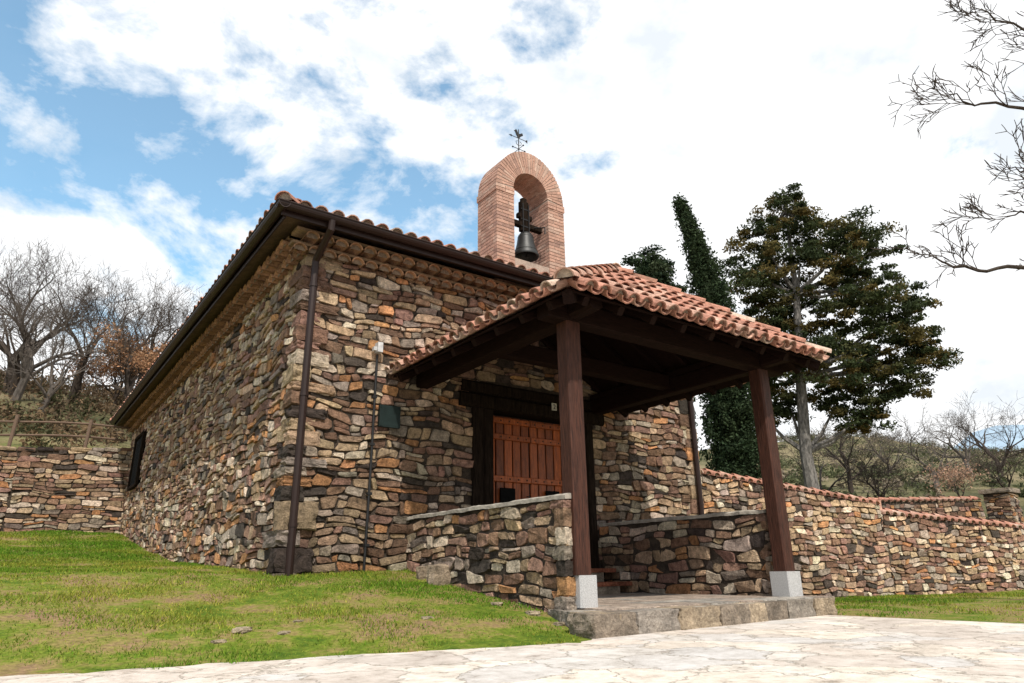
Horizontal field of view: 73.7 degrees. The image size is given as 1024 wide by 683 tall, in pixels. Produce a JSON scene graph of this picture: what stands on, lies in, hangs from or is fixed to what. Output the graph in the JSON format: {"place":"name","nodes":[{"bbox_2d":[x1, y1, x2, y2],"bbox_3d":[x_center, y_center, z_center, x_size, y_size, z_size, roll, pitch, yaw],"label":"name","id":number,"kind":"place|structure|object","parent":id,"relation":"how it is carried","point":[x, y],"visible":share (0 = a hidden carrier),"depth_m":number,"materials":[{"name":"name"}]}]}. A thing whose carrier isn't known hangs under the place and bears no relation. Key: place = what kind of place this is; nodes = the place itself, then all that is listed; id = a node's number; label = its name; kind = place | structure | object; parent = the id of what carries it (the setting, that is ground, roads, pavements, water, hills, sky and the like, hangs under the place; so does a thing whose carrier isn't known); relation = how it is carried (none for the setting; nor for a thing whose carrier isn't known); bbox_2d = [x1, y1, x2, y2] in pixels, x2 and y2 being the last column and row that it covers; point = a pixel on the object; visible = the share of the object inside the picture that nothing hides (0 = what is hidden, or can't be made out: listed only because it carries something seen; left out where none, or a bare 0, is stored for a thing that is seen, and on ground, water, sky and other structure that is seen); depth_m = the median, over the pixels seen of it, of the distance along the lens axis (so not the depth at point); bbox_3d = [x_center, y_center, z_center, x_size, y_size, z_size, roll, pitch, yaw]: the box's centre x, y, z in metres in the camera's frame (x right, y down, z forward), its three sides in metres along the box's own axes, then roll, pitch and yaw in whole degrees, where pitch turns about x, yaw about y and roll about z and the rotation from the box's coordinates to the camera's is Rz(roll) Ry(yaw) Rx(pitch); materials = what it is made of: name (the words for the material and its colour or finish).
{"place":"outdoors","nodes":[
{"label":"outdoors","id":0,"kind":"place"},
{"bbox_2d":[0,615,1023,682],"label":"path","id":1,"kind":"structure","parent":0,"point":[835,649],"depth_m":3.87,"materials":[{"name":"beige stone"}]},
{"bbox_2d":[0,382,1023,676],"bbox_3d":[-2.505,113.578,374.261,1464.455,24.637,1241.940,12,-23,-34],"label":"ground","id":2,"kind":"structure","parent":0,"point":[304,634],"depth_m":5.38,"materials":[{"name":"green plant"}]},
{"bbox_2d":[0,246,87,392],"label":"bare tree","id":3,"kind":"object","parent":2,"relation":"on","point":[8,375],"visible":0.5,"depth_m":29.00,"materials":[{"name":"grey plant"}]},
{"bbox_2d":[0,265,88,396],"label":"bare tree","id":4,"kind":"object","parent":2,"relation":"on","point":[16,380],"visible":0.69,"depth_m":26.70,"materials":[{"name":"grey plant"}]},
{"bbox_2d":[0,446,131,532],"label":"retaining wall","id":5,"kind":"structure","parent":2,"relation":"on","point":[65,488],"depth_m":17.73,"materials":[{"name":"stone"}]},
{"bbox_2d":[0,414,129,447],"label":"rail fence","id":6,"kind":"object","parent":5,"relation":"on","point":[12,434],"visible":1,"depth_m":18.25,"materials":[{"name":"brown wood"}]},
{"bbox_2d":[0,300,132,412],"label":"bare tree","id":7,"kind":"object","parent":2,"relation":"on","point":[52,391],"visible":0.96,"depth_m":25.30,"materials":[{"name":"grey plant"}]},
{"bbox_2d":[0,236,133,376],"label":"bare tree","id":8,"kind":"object","parent":2,"relation":"on","point":[36,345],"visible":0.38,"depth_m":32.43,"materials":[{"name":"brown plant"}]},
{"bbox_2d":[0,365,135,447],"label":"undergrowth","id":9,"kind":"object","parent":2,"relation":"on","point":[10,412],"visible":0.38,"depth_m":23.38,"materials":[{"name":"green plant"}]},
{"bbox_2d":[0,290,145,400],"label":"bare tree","id":10,"kind":"object","parent":2,"relation":"on","point":[20,388],"visible":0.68,"depth_m":26.54,"materials":[{"name":"grey plant"}]},
{"bbox_2d":[0,237,157,400],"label":"bare tree","id":11,"kind":"object","parent":2,"relation":"on","point":[77,380],"visible":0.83,"depth_m":28.83,"materials":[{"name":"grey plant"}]},
{"bbox_2d":[57,347,138,403],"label":"oak tree","id":12,"kind":"object","parent":2,"relation":"on","point":[115,395],"visible":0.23,"depth_m":29.87,"materials":[{"name":"brown plant"}]},
{"bbox_2d":[56,314,178,399],"bbox_3d":[-15.636,1.276,28.232,4.261,5.172,5.964,-6,-19,16],"label":"bare tree","id":13,"kind":"object","parent":2,"relation":"on","point":[128,390],"visible":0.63,"depth_m":27.57,"materials":[{"name":"brown plant"}]},
{"bbox_2d":[55,273,192,386],"bbox_3d":[-16.674,0.197,31.554,7.602,7.046,6.223,12,-23,-34],"label":"bare tree","id":14,"kind":"object","parent":2,"relation":"on","point":[152,309],"visible":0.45,"depth_m":30.82,"materials":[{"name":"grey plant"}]},
{"bbox_2d":[86,319,166,390],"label":"oak tree","id":15,"kind":"object","parent":2,"relation":"on","point":[145,363],"visible":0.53,"depth_m":27.89,"materials":[{"name":"brown plant"}]},
{"bbox_2d":[84,265,202,355],"bbox_3d":[-16.972,0.105,32.523,6.800,7.234,5.940,12,-23,-34],"label":"bare tree","id":16,"kind":"object","parent":2,"relation":"on","point":[175,322],"visible":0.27,"depth_m":32.64,"materials":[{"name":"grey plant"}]},
{"bbox_2d":[85,273,206,397],"bbox_3d":[-17.015,-0.020,32.065,6.585,7.028,5.241,2,-19,-8],"label":"bare tree","id":17,"kind":"object","parent":2,"relation":"on","point":[152,316],"visible":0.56,"depth_m":31.63,"materials":[{"name":"brown plant"}]},
{"bbox_2d":[210,639,226,643],"bbox_3d":[-1.946,1.996,4.542,0.069,0.028,0.106,-15,-23,36],"label":"rock","id":18,"kind":"object","parent":2,"relation":"on","point":[218,641],"visible":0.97,"depth_m":4.51,"materials":[{"name":"beige stone"}]},
{"bbox_2d":[231,626,252,633],"bbox_3d":[-1.902,2.038,4.817,0.121,0.045,0.179,-2,-19,2],"label":"rock","id":19,"kind":"object","parent":2,"relation":"on","point":[242,630],"visible":0.93,"depth_m":4.76,"materials":[{"name":"beige stone"}]},
{"bbox_2d":[277,631,290,634],"bbox_3d":[-1.613,2.065,4.837,0.063,0.028,0.109,-7,-19,17],"label":"rock","id":20,"kind":"object","parent":2,"relation":"on","point":[283,632],"visible":0.97,"depth_m":4.80,"materials":[{"name":"beige stone"}]},
{"bbox_2d":[416,566,426,579],"bbox_3d":[-1.021,2.661,7.823,0.090,0.168,0.178,-17,-24,39],"label":"boulder","id":21,"kind":"object","parent":2,"relation":"on","point":[421,571],"visible":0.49,"depth_m":7.78,"materials":[{"name":"grey stone"}]},
{"bbox_2d":[421,616,433,619],"bbox_3d":[-0.682,2.224,5.492,0.065,0.026,0.109,-13,-22,33],"label":"rock","id":22,"kind":"object","parent":2,"relation":"on","point":[426,617],"visible":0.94,"depth_m":5.47,"materials":[{"name":"beige stone"}]},
{"bbox_2d":[426,564,450,585],"bbox_3d":[-0.801,2.584,7.492,0.147,0.278,0.306,-18,-25,41],"label":"boulder","id":23,"kind":"object","parent":2,"relation":"on","point":[437,574],"visible":0.66,"depth_m":7.43,"materials":[{"name":"grey stone"}]},
{"bbox_2d":[110,129,837,638],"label":"chapel","id":24,"kind":"structure","parent":2,"relation":"on","point":[320,389],"depth_m":8.88,"materials":[{"name":"stone"}]},
{"bbox_2d":[127,431,146,490],"bbox_3d":[-9.595,3.092,17.571,0.220,1.380,1.300,12,-23,-34],"label":"window","id":25,"kind":"structure","parent":24,"relation":"in","point":[139,445],"depth_m":17.46,"materials":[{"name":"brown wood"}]},
{"bbox_2d":[493,415,561,503],"bbox_3d":[0.271,2.176,9.972,1.540,2.110,0.147,12,-23,-34],"label":"door","id":26,"kind":"structure","parent":24,"relation":"in","point":[527,453],"depth_m":10.07,"materials":[{"name":"brown wood"}]},
{"bbox_2d":[514,198,545,261],"bbox_3d":[0.207,-1.882,11.411,0.667,1.100,0.440,4,-19,-13],"label":"church bell","id":27,"kind":"object","parent":24,"relation":"hanging from","point":[525,249],"visible":0.94,"depth_m":11.36,"materials":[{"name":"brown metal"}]},
{"bbox_2d":[491,602,502,605],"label":"rock","id":28,"kind":"object","parent":2,"relation":"on","point":[497,603],"visible":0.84,"depth_m":6.29,"materials":[{"name":"beige stone"}]},
{"bbox_2d":[525,611,540,615],"bbox_3d":[0.187,2.401,6.021,0.128,0.051,0.187,3,-19,-11],"label":"rock","id":29,"kind":"object","parent":2,"relation":"on","point":[534,613],"visible":0.84,"depth_m":5.95,"materials":[{"name":"beige stone"}]},
{"bbox_2d":[552,622,564,625],"bbox_3d":[0.398,2.352,5.681,0.092,0.038,0.146,-15,-24,37],"label":"rock","id":30,"kind":"object","parent":2,"relation":"on","point":[559,623],"visible":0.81,"depth_m":5.64,"materials":[{"name":"beige stone"}]},
{"bbox_2d":[620,244,709,462],"bbox_3d":[5.397,1.317,24.921,3.143,10.605,3.379,12,-23,-34],"label":"pine tree","id":31,"kind":"object","parent":2,"relation":"on","point":[651,264],"visible":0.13,"depth_m":25.78,"materials":[{"name":"green plant"}]},
{"bbox_2d":[671,192,761,478],"bbox_3d":[6.160,0.704,19.757,2.092,11.401,1.982,12,-23,-34],"label":"cypress tree","id":32,"kind":"object","parent":2,"relation":"on","point":[728,423],"visible":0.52,"depth_m":19.14,"materials":[{"name":"green plant"}]},
{"bbox_2d":[778,421,886,496],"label":"bare tree","id":33,"kind":"object","parent":2,"relation":"on","point":[837,480],"visible":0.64,"depth_m":25.00,"materials":[{"name":"brown plant"}]},
{"bbox_2d":[719,182,963,489],"bbox_3d":[10.985,0.179,22.892,7.950,12.188,4.669,-4,-19,9],"label":"cedar tree","id":34,"kind":"object","parent":2,"relation":"on","point":[860,363],"visible":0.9,"depth_m":22.90,"materials":[{"name":"green plant"}]},
{"bbox_2d":[790,407,902,492],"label":"bare tree","id":35,"kind":"object","parent":2,"relation":"on","point":[850,488],"visible":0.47,"depth_m":29.64,"materials":[{"name":"brown plant"}]},
{"bbox_2d":[700,468,1023,596],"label":"boundary wall","id":36,"kind":"structure","parent":2,"relation":"on","point":[844,545],"depth_m":13.64,"materials":[{"name":"stone"}]},
{"bbox_2d":[835,449,914,497],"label":"bare tree","id":37,"kind":"object","parent":2,"relation":"on","point":[884,492],"visible":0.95,"depth_m":24.58,"materials":[{"name":"brown plant"}]},
{"bbox_2d":[842,426,924,475],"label":"bare tree","id":38,"kind":"object","parent":2,"relation":"on","point":[879,456],"visible":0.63,"depth_m":35.88,"materials":[{"name":"brown plant"}]},
{"bbox_2d":[753,430,1023,501],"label":"hillside shrubs","id":39,"kind":"object","parent":2,"relation":"on","point":[933,491],"visible":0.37,"depth_m":42.33,"materials":[{"name":"green plant"}]},
{"bbox_2d":[859,400,991,488],"bbox_3d":[18.532,4.952,30.359,4.523,4.484,4.674,12,-23,-34],"label":"bare tree","id":40,"kind":"object","parent":2,"relation":"on","point":[929,448],"visible":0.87,"depth_m":30.14,"materials":[{"name":"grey plant"}]},
{"bbox_2d":[867,496,985,518],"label":"garden wall","id":41,"kind":"structure","parent":2,"relation":"on","point":[952,506],"depth_m":21.92,"materials":[{"name":"stone"}]},
{"bbox_2d":[872,0,1023,287],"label":"bare tree","id":42,"kind":"object","parent":2,"relation":"on","point":[971,205],"visible":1,"depth_m":8.81,"materials":[{"name":"brown plant"}]},
{"bbox_2d":[918,459,989,495],"bbox_3d":[17.093,5.568,26.487,2.240,1.963,2.218,4,-19,-14],"label":"bush","id":43,"kind":"object","parent":2,"relation":"on","point":[948,474],"visible":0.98,"depth_m":26.43,"materials":[{"name":"brown plant"}]},
{"bbox_2d":[904,400,1011,475],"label":"bare tree","id":44,"kind":"object","parent":2,"relation":"on","point":[954,449],"visible":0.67,"depth_m":40.84,"materials":[{"name":"brown plant"}]},
{"bbox_2d":[932,389,1023,482],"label":"bare tree","id":45,"kind":"object","parent":2,"relation":"on","point":[977,441],"visible":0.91,"depth_m":34.52,"materials":[{"name":"brown plant"}]},
{"bbox_2d":[966,445,1023,488],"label":"bare tree","id":46,"kind":"object","parent":2,"relation":"on","point":[993,471],"visible":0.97,"depth_m":26.52,"materials":[{"name":"brown plant"}]},
{"bbox_2d":[978,487,1023,522],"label":"gate pillar","id":47,"kind":"structure","parent":2,"relation":"on","point":[1001,504],"depth_m":21.65,"materials":[{"name":"stone"}]},
{"bbox_2d":[0,0,1023,450],"label":"sky","id":48,"kind":"structure","parent":0,"point":[135,134],"materials":[{"name":"white"}]},
{"bbox_2d":[955,425,1023,450],"bbox_3d":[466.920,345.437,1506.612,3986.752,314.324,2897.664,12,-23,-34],"label":"hills","id":49,"kind":"structure","parent":0,"point":[998,442],"depth_m":1190.61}
]}

